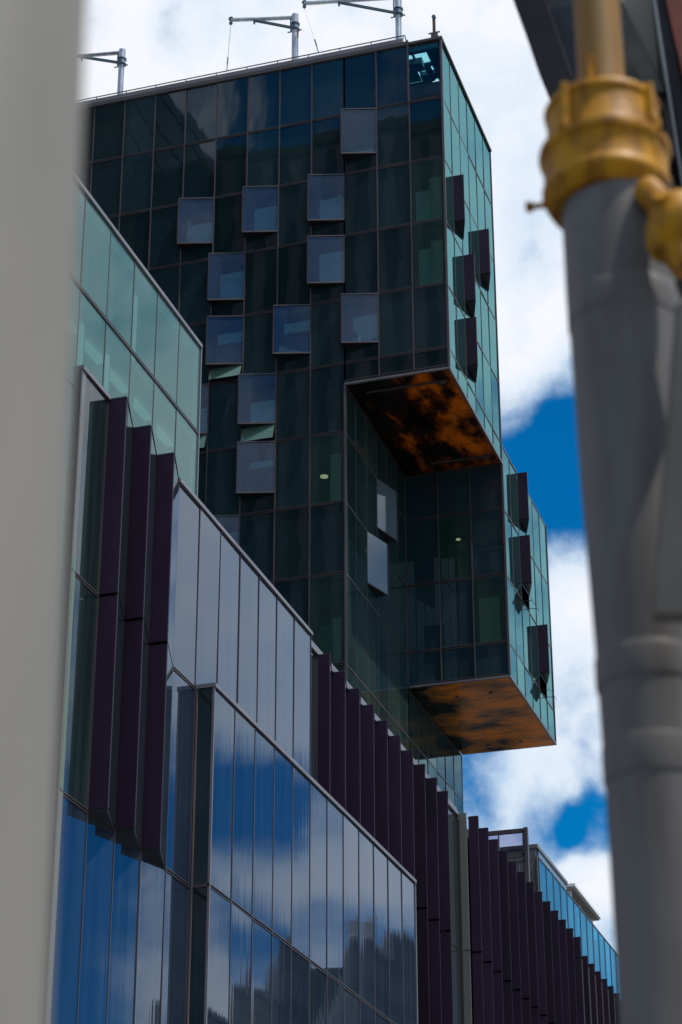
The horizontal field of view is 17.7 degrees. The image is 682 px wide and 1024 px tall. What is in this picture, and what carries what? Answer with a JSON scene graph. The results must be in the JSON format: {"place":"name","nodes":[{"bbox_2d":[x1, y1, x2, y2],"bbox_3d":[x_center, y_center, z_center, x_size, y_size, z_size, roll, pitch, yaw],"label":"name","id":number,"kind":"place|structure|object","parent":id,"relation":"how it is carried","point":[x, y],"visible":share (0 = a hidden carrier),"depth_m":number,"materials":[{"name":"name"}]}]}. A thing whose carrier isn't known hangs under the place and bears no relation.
{"place":"outdoors","nodes":[
{"label":"outdoors","id":0,"kind":"place"},
{"bbox_2d":[83,0,614,949],"label":"sky","id":1,"kind":"structure","parent":0,"point":[557,792],"materials":[{"name":"white"}]},
{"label":"pavement","id":2,"kind":"structure","parent":0,"visible":0},
{"bbox_2d":[0,0,86,1023],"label":"painted pole","id":3,"kind":"object","parent":2,"relation":"on","point":[42,55],"visible":1,"depth_m":1.74,"materials":[{"name":"grey paint"}]},
{"bbox_2d":[525,0,681,1023],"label":"pipe column","id":4,"kind":"structure","parent":2,"relation":"on","point":[611,203],"depth_m":4.58,"materials":[{"name":"grey metal"}]},
{"bbox_2d":[652,301,681,621],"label":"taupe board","id":5,"kind":"object","parent":4,"relation":"attached to","point":[667,600],"visible":1,"depth_m":4.34,"materials":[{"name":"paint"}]},
{"bbox_2d":[624,66,681,300],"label":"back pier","id":6,"kind":"structure","parent":2,"relation":"on","point":[678,284],"depth_m":9.83,"materials":[{"name":"brown"}]},
{"bbox_2d":[513,0,577,98],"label":"dark canopy","id":7,"kind":"object","parent":6,"relation":"attached to","point":[548,27],"visible":0.25,"depth_m":8.62,"materials":[{"name":"grey metal"}]},
{"bbox_2d":[653,0,681,186],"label":"steel rail","id":8,"kind":"object","parent":6,"relation":"attached to","point":[665,69],"visible":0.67,"depth_m":9.52,"materials":[{"name":"metal"}]},
{"bbox_2d":[619,0,666,134],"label":"grey beam","id":9,"kind":"structure","parent":8,"relation":"attached to","point":[638,65],"depth_m":9.71,"materials":[{"name":"grey metal"}]},
{"bbox_2d":[657,0,681,158],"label":"dark beam","id":10,"kind":"structure","parent":6,"relation":"attached to","point":[674,73],"depth_m":9.54,"materials":[{"name":"grey metal"}]},
{"label":"ground","id":11,"kind":"structure","parent":0,"visible":0},
{"bbox_2d":[47,365,618,1023],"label":"street building","id":12,"kind":"structure","parent":11,"relation":"on","point":[259,819],"depth_m":72.19,"materials":[{"name":"purple metal"}]},
{"bbox_2d":[50,796,86,1023],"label":"window pane","id":13,"kind":"structure","parent":12,"relation":"in","point":[64,1001],"depth_m":59.25,"materials":[{"name":"glass"}]},
{"bbox_2d":[63,576,97,809],"bbox_3d":[-7.425,5.020,61.935,0.042,6.530,1.930,-8,-27,16],"label":"window pane","id":14,"kind":"structure","parent":12,"relation":"in","point":[80,699],"depth_m":62.02,"materials":[{"name":"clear glass"}]},
{"bbox_2d":[75,375,107,592],"bbox_3d":[-7.429,-0.885,64.768,0.038,6.490,1.930,-8,-27,15],"label":"window pane","id":15,"kind":"structure","parent":12,"relation":"in","point":[96,404],"depth_m":64.85,"materials":[{"name":"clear glass"}]},
{"bbox_2d":[78,814,113,1023],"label":"window pane","id":16,"kind":"structure","parent":12,"relation":"in","point":[92,1007],"depth_m":60.92,"materials":[{"name":"glass"}]},
{"bbox_2d":[107,834,139,1023],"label":"window pane","id":17,"kind":"structure","parent":12,"relation":"in","point":[121,991],"depth_m":62.72,"materials":[{"name":"glass"}]},
{"bbox_2d":[66,181,202,540],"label":"glass block","id":18,"kind":"structure","parent":12,"relation":"on","point":[138,343],"depth_m":70.30,"materials":[{"name":"glass"}]},
{"bbox_2d":[75,291,105,388],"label":"window pane","id":19,"kind":"structure","parent":18,"relation":"in","point":[91,337],"depth_m":66.66,"materials":[{"name":"green glass"}]},
{"bbox_2d":[81,197,110,315],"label":"window pane","id":20,"kind":"structure","parent":18,"relation":"in","point":[97,234],"depth_m":67.96,"materials":[{"name":"green glass"}]},
{"bbox_2d":[104,323,130,397],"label":"window pane","id":21,"kind":"structure","parent":18,"relation":"in","point":[117,356],"depth_m":68.38,"materials":[{"name":"green glass"}]},
{"bbox_2d":[107,232,134,346],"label":"window pane","id":22,"kind":"structure","parent":18,"relation":"in","point":[121,274],"depth_m":69.68,"materials":[{"name":"green glass"}]},
{"bbox_2d":[132,264,156,374],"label":"window pane","id":23,"kind":"structure","parent":18,"relation":"in","point":[145,294],"depth_m":71.38,"materials":[{"name":"green glass"}]},
{"bbox_2d":[155,293,178,402],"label":"window pane","id":24,"kind":"structure","parent":18,"relation":"in","point":[167,341],"depth_m":73.09,"materials":[{"name":"green glass"}]},
{"bbox_2d":[177,323,199,429],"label":"window pane","id":25,"kind":"structure","parent":18,"relation":"in","point":[189,351],"depth_m":74.79,"materials":[{"name":"green glass"}]},
{"bbox_2d":[135,853,164,1023],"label":"window pane","id":26,"kind":"structure","parent":12,"relation":"in","point":[152,880],"depth_m":64.49,"materials":[{"name":"glass"}]},
{"bbox_2d":[161,872,188,1023],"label":"window pane","id":27,"kind":"structure","parent":12,"relation":"in","point":[176,896],"depth_m":66.31,"materials":[{"name":"glass"}]},
{"bbox_2d":[166,670,194,884],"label":"window pane","id":28,"kind":"structure","parent":12,"relation":"in","point":[182,719],"depth_m":68.70,"materials":[{"name":"glass"}]},
{"bbox_2d":[173,484,199,687],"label":"window pane","id":29,"kind":"structure","parent":12,"relation":"in","point":[184,659],"depth_m":71.54,"materials":[{"name":"glass"}]},
{"bbox_2d":[189,887,206,1023],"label":"window pane","id":30,"kind":"structure","parent":12,"relation":"in","point":[199,896],"depth_m":67.27,"materials":[{"name":"black glass"}]},
{"bbox_2d":[193,688,211,883],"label":"window pane","id":31,"kind":"structure","parent":12,"relation":"in","point":[204,720],"depth_m":69.62,"materials":[{"name":"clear glass"}]},
{"bbox_2d":[196,508,220,688],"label":"window pane","id":32,"kind":"structure","parent":12,"relation":"in","point":[210,535],"depth_m":73.34,"materials":[{"name":"glass"}]},
{"bbox_2d":[207,889,230,1023],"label":"window pane","id":33,"kind":"structure","parent":12,"relation":"in","point":[220,908],"depth_m":68.13,"materials":[{"name":"glass"}]},
{"bbox_2d":[211,689,234,900],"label":"window pane","id":34,"kind":"structure","parent":12,"relation":"in","point":[222,811],"depth_m":70.41,"materials":[{"name":"glass"}]},
{"bbox_2d":[218,533,239,702],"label":"window pane","id":35,"kind":"structure","parent":12,"relation":"in","point":[230,557],"depth_m":75.15,"materials":[{"name":"glass"}]},
{"bbox_2d":[229,904,251,1023],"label":"window pane","id":36,"kind":"structure","parent":12,"relation":"in","point":[241,924],"depth_m":69.88,"materials":[{"name":"glass"}]},
{"bbox_2d":[232,710,254,916],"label":"window pane","id":37,"kind":"structure","parent":12,"relation":"in","point":[242,874],"depth_m":72.12,"materials":[{"name":"glass"}]},
{"bbox_2d":[237,556,258,721],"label":"window pane","id":38,"kind":"structure","parent":12,"relation":"in","point":[249,592],"depth_m":76.86,"materials":[{"name":"glass"}]},
{"bbox_2d":[251,920,271,1023],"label":"window pane","id":39,"kind":"structure","parent":12,"relation":"in","point":[262,939],"depth_m":71.69,"materials":[{"name":"glass"}]},
{"bbox_2d":[253,729,273,931],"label":"window pane","id":40,"kind":"structure","parent":12,"relation":"in","point":[264,757],"depth_m":73.83,"materials":[{"name":"glass"}]},
{"bbox_2d":[258,578,276,739],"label":"window pane","id":41,"kind":"structure","parent":12,"relation":"in","point":[268,600],"depth_m":78.57,"materials":[{"name":"glass"}]},
{"bbox_2d":[272,935,290,1023],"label":"window pane","id":42,"kind":"structure","parent":12,"relation":"in","point":[281,961],"depth_m":73.50,"materials":[{"name":"glass"}]},
{"bbox_2d":[273,748,292,945],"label":"window pane","id":43,"kind":"structure","parent":12,"relation":"in","point":[282,879],"depth_m":75.54,"materials":[{"name":"glass"}]},
{"bbox_2d":[276,599,293,757],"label":"window pane","id":44,"kind":"structure","parent":12,"relation":"in","point":[285,620],"depth_m":80.26,"materials":[{"name":"glass"}]},
{"bbox_2d":[292,766,309,959],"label":"window pane","id":45,"kind":"structure","parent":12,"relation":"in","point":[301,785],"depth_m":77.26,"materials":[{"name":"glass"}]},
{"bbox_2d":[294,618,310,774],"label":"window pane","id":46,"kind":"structure","parent":12,"relation":"in","point":[301,691],"depth_m":81.96,"materials":[{"name":"glass"}]},
{"bbox_2d":[80,35,556,812],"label":"tower building","id":47,"kind":"structure","parent":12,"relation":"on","point":[368,503],"depth_m":125.00,"materials":[{"name":"black glass"}]},
{"bbox_2d":[91,158,121,216],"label":"window pane","id":48,"kind":"structure","parent":47,"relation":"in","point":[106,175],"depth_m":130.55,"materials":[{"name":"black glass"}]},
{"bbox_2d":[93,102,124,161],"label":"window pane","id":49,"kind":"structure","parent":47,"relation":"in","point":[109,119],"depth_m":132.22,"materials":[{"name":"black glass"}]},
{"bbox_2d":[120,152,152,214],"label":"window pane","id":50,"kind":"structure","parent":47,"relation":"in","point":[137,169],"depth_m":129.92,"materials":[{"name":"black glass"}]},
{"bbox_2d":[123,96,154,156],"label":"window pane","id":51,"kind":"structure","parent":47,"relation":"in","point":[139,113],"depth_m":131.71,"materials":[{"name":"black glass"}]},
{"bbox_2d":[149,206,179,269],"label":"window pane","id":52,"kind":"structure","parent":47,"relation":"in","point":[164,249],"depth_m":127.56,"materials":[{"name":"black glass"}]},
{"bbox_2d":[152,146,183,208],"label":"window pane","id":53,"kind":"structure","parent":47,"relation":"in","point":[168,164],"depth_m":129.38,"materials":[{"name":"black glass"}]},
{"bbox_2d":[154,90,185,150],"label":"window pane","id":54,"kind":"structure","parent":47,"relation":"in","point":[170,107],"depth_m":131.16,"materials":[{"name":"black glass"}]},
{"bbox_2d":[179,261,210,324],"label":"window pane","id":55,"kind":"structure","parent":47,"relation":"in","point":[195,307],"depth_m":125.28,"materials":[{"name":"black glass"}]},
{"bbox_2d":[183,141,214,197],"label":"window pane","id":56,"kind":"structure","parent":47,"relation":"in","point":[199,166],"depth_m":128.88,"materials":[{"name":"black glass"}]},
{"bbox_2d":[185,84,216,144],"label":"window pane","id":57,"kind":"structure","parent":47,"relation":"in","point":[201,101],"depth_m":130.62,"materials":[{"name":"black glass"}]},
{"bbox_2d":[206,449,238,514],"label":"window pane","id":58,"kind":"structure","parent":47,"relation":"in","point":[222,498],"depth_m":119.34,"materials":[{"name":"black glass"}]},
{"bbox_2d":[208,381,240,451],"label":"window pane","id":59,"kind":"structure","parent":47,"relation":"in","point":[224,431],"depth_m":121.13,"materials":[{"name":"black glass"}]},
{"bbox_2d":[205,315,243,369],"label":"bay window","id":60,"kind":"structure","parent":47,"relation":"in","point":[229,344],"depth_m":123.46,"materials":[{"name":"blue glass"}]},
{"bbox_2d":[207,252,244,304],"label":"bay window","id":61,"kind":"structure","parent":47,"relation":"in","point":[231,282],"depth_m":124.97,"materials":[{"name":"blue glass"}]},
{"bbox_2d":[213,194,244,252],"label":"window pane","id":62,"kind":"structure","parent":47,"relation":"in","point":[228,236],"depth_m":126.54,"materials":[{"name":"black glass"}]},
{"bbox_2d":[215,134,246,197],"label":"window pane","id":63,"kind":"structure","parent":47,"relation":"in","point":[230,177],"depth_m":128.31,"materials":[{"name":"black glass"}]},
{"bbox_2d":[217,78,247,138],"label":"window pane","id":64,"kind":"structure","parent":47,"relation":"in","point":[232,95],"depth_m":130.08,"materials":[{"name":"teal glass"}]},
{"bbox_2d":[236,441,275,497],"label":"bay window","id":65,"kind":"structure","parent":47,"relation":"in","point":[260,475],"depth_m":119.42,"materials":[{"name":"blue glass"}]},
{"bbox_2d":[240,512,273,581],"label":"window pane","id":66,"kind":"structure","parent":47,"relation":"in","point":[256,531],"depth_m":117.17,"materials":[{"name":"black glass"}]},
{"bbox_2d":[237,373,276,428],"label":"bay window","id":67,"kind":"structure","parent":47,"relation":"in","point":[261,408],"depth_m":120.86,"materials":[{"name":"blue glass"}]},
{"bbox_2d":[243,313,275,373],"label":"window pane","id":68,"kind":"structure","parent":47,"relation":"in","point":[258,329],"depth_m":122.43,"materials":[{"name":"black glass"}]},
{"bbox_2d":[244,249,276,315],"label":"window pane","id":69,"kind":"structure","parent":47,"relation":"in","point":[261,267],"depth_m":124.15,"materials":[{"name":"black glass"}]},
{"bbox_2d":[247,128,278,185],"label":"window pane","id":70,"kind":"structure","parent":47,"relation":"in","point":[263,147],"depth_m":127.78,"materials":[{"name":"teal glass"}]},
{"bbox_2d":[248,71,279,132],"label":"window pane","id":71,"kind":"structure","parent":47,"relation":"in","point":[263,89],"depth_m":129.54,"materials":[{"name":"teal glass"}]},
{"bbox_2d":[274,507,308,580],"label":"window pane","id":72,"kind":"structure","parent":47,"relation":"in","point":[291,526],"depth_m":116.40,"materials":[{"name":"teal glass"}]},
{"bbox_2d":[272,304,310,358],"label":"bay window","id":73,"kind":"structure","parent":47,"relation":"in","point":[296,334],"depth_m":122.40,"materials":[{"name":"blue glass"}]},
{"bbox_2d":[275,438,308,510],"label":"window pane","id":74,"kind":"structure","parent":47,"relation":"in","point":[292,457],"depth_m":118.22,"materials":[{"name":"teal glass"}]},
{"bbox_2d":[276,370,309,440],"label":"window pane","id":75,"kind":"structure","parent":47,"relation":"in","point":[293,389],"depth_m":120.04,"materials":[{"name":"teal glass"}]},
{"bbox_2d":[278,244,309,310],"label":"window pane","id":76,"kind":"structure","parent":47,"relation":"in","point":[293,288],"depth_m":123.67,"materials":[{"name":"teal glass"}]},
{"bbox_2d":[279,183,309,246],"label":"window pane","id":77,"kind":"structure","parent":47,"relation":"in","point":[294,227],"depth_m":125.43,"materials":[{"name":"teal glass"}]},
{"bbox_2d":[279,122,310,185],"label":"window pane","id":78,"kind":"structure","parent":47,"relation":"in","point":[295,141],"depth_m":127.25,"materials":[{"name":"teal glass"}]},
{"bbox_2d":[280,65,310,126],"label":"window pane","id":79,"kind":"structure","parent":47,"relation":"in","point":[295,105],"depth_m":129.00,"materials":[{"name":"teal glass"}]},
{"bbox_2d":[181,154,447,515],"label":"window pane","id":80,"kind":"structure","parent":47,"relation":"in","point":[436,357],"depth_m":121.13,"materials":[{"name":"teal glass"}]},
{"bbox_2d":[307,174,344,225],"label":"bay window","id":81,"kind":"structure","parent":47,"relation":"in","point":[330,205],"depth_m":125.09,"materials":[{"name":"blue glass"}]},
{"bbox_2d":[307,235,344,288],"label":"bay window","id":82,"kind":"structure","parent":47,"relation":"in","point":[330,266],"depth_m":123.36,"materials":[{"name":"blue glass"}]},
{"bbox_2d":[310,502,343,576],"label":"window pane","id":83,"kind":"structure","parent":47,"relation":"in","point":[326,521],"depth_m":115.89,"materials":[{"name":"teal glass"}]},
{"bbox_2d":[312,59,342,120],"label":"window pane","id":84,"kind":"structure","parent":47,"relation":"in","point":[327,87],"depth_m":128.48,"materials":[{"name":"teal glass"}]},
{"bbox_2d":[311,301,343,367],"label":"window pane","id":85,"kind":"structure","parent":47,"relation":"in","point":[326,346],"depth_m":121.30,"materials":[{"name":"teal glass"}]},
{"bbox_2d":[311,365,343,435],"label":"window pane","id":86,"kind":"structure","parent":47,"relation":"in","point":[327,383],"depth_m":119.51,"materials":[{"name":"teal glass"}]},
{"bbox_2d":[312,117,343,173],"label":"window pane","id":87,"kind":"structure","parent":47,"relation":"in","point":[327,158],"depth_m":126.72,"materials":[{"name":"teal glass"}]},
{"bbox_2d":[345,53,375,107],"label":"window pane","id":88,"kind":"structure","parent":47,"relation":"in","point":[360,80],"depth_m":127.97,"materials":[{"name":"teal glass"}]},
{"bbox_2d":[345,170,376,235],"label":"window pane","id":89,"kind":"structure","parent":47,"relation":"in","point":[360,188],"depth_m":124.33,"materials":[{"name":"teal glass"}]},
{"bbox_2d":[345,231,377,292],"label":"window pane","id":90,"kind":"structure","parent":47,"relation":"in","point":[361,276],"depth_m":122.58,"materials":[{"name":"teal glass"}]},
{"bbox_2d":[377,46,407,108],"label":"window pane","id":91,"kind":"structure","parent":47,"relation":"in","point":[392,88],"depth_m":127.41,"materials":[{"name":"teal glass"}]},
{"bbox_2d":[377,104,409,167],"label":"window pane","id":92,"kind":"structure","parent":47,"relation":"in","point":[392,122],"depth_m":125.61,"materials":[{"name":"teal glass"}]},
{"bbox_2d":[378,164,410,229],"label":"window pane","id":93,"kind":"structure","parent":47,"relation":"in","point":[393,182],"depth_m":123.82,"materials":[{"name":"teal glass"}]},
{"bbox_2d":[378,226,411,293],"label":"window pane","id":94,"kind":"structure","parent":47,"relation":"in","point":[395,272],"depth_m":122.02,"materials":[{"name":"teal glass"}]},
{"bbox_2d":[379,290,412,357],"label":"window pane","id":95,"kind":"structure","parent":47,"relation":"in","point":[395,308],"depth_m":120.23,"materials":[{"name":"teal glass"}]},
{"bbox_2d":[346,388,462,812],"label":"glass facade","id":96,"kind":"structure","parent":47,"relation":"in","point":[395,704],"depth_m":121.42,"materials":[{"name":"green glass"}]},
{"bbox_2d":[406,518,438,585],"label":"window pane","id":97,"kind":"structure","parent":47,"relation":"in","point":[421,535],"depth_m":127.37,"materials":[{"name":"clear glass"}]},
{"bbox_2d":[407,584,439,652],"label":"window pane","id":98,"kind":"structure","parent":47,"relation":"in","point":[423,601],"depth_m":125.58,"materials":[{"name":"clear glass"}]},
{"bbox_2d":[410,98,441,161],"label":"window pane","id":99,"kind":"structure","parent":47,"relation":"in","point":[425,116],"depth_m":125.09,"materials":[{"name":"teal glass"}]},
{"bbox_2d":[413,284,446,351],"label":"window pane","id":100,"kind":"structure","parent":47,"relation":"in","point":[429,303],"depth_m":119.72,"materials":[{"name":"teal glass"}]},
{"bbox_2d":[440,580,473,648],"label":"window pane","id":101,"kind":"structure","parent":47,"relation":"in","point":[456,597],"depth_m":125.03,"materials":[{"name":"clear glass"}]},
{"bbox_2d":[471,509,504,577],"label":"window pane","id":102,"kind":"structure","parent":47,"relation":"in","point":[487,527],"depth_m":126.32,"materials":[{"name":"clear glass"}]},
{"bbox_2d":[442,44,555,740],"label":"glass facade","id":103,"kind":"structure","parent":47,"relation":"in","point":[491,400],"depth_m":129.54,"materials":[{"name":"green glass"}]},
{"bbox_2d":[310,783,326,972],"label":"window pane","id":104,"kind":"structure","parent":12,"relation":"in","point":[318,876],"depth_m":78.95,"materials":[{"name":"glass"}]},
{"bbox_2d":[328,800,342,984],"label":"window pane","id":105,"kind":"structure","parent":12,"relation":"in","point":[335,816],"depth_m":80.69,"materials":[{"name":"glass"}]},
{"bbox_2d":[344,815,358,997],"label":"window pane","id":106,"kind":"structure","parent":12,"relation":"in","point":[351,848],"depth_m":82.38,"materials":[{"name":"glass"}]},
{"bbox_2d":[359,830,374,1008],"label":"window pane","id":107,"kind":"structure","parent":12,"relation":"in","point":[365,845],"depth_m":84.11,"materials":[{"name":"glass"}]},
{"bbox_2d":[374,845,388,1019],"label":"window pane","id":108,"kind":"structure","parent":12,"relation":"in","point":[380,860],"depth_m":85.81,"materials":[{"name":"glass"}]},
{"bbox_2d":[388,859,403,1023],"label":"window pane","id":109,"kind":"structure","parent":12,"relation":"in","point":[395,898],"depth_m":87.54,"materials":[{"name":"glass"}]},
{"bbox_2d":[402,872,416,1023],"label":"window pane","id":110,"kind":"structure","parent":12,"relation":"in","point":[408,890],"depth_m":89.33,"materials":[{"name":"glass"}]},
{"bbox_2d":[538,857,616,992],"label":"blue glass screen","id":111,"kind":"object","parent":12,"relation":"on","point":[597,949],"visible":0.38,"depth_m":141.88,"materials":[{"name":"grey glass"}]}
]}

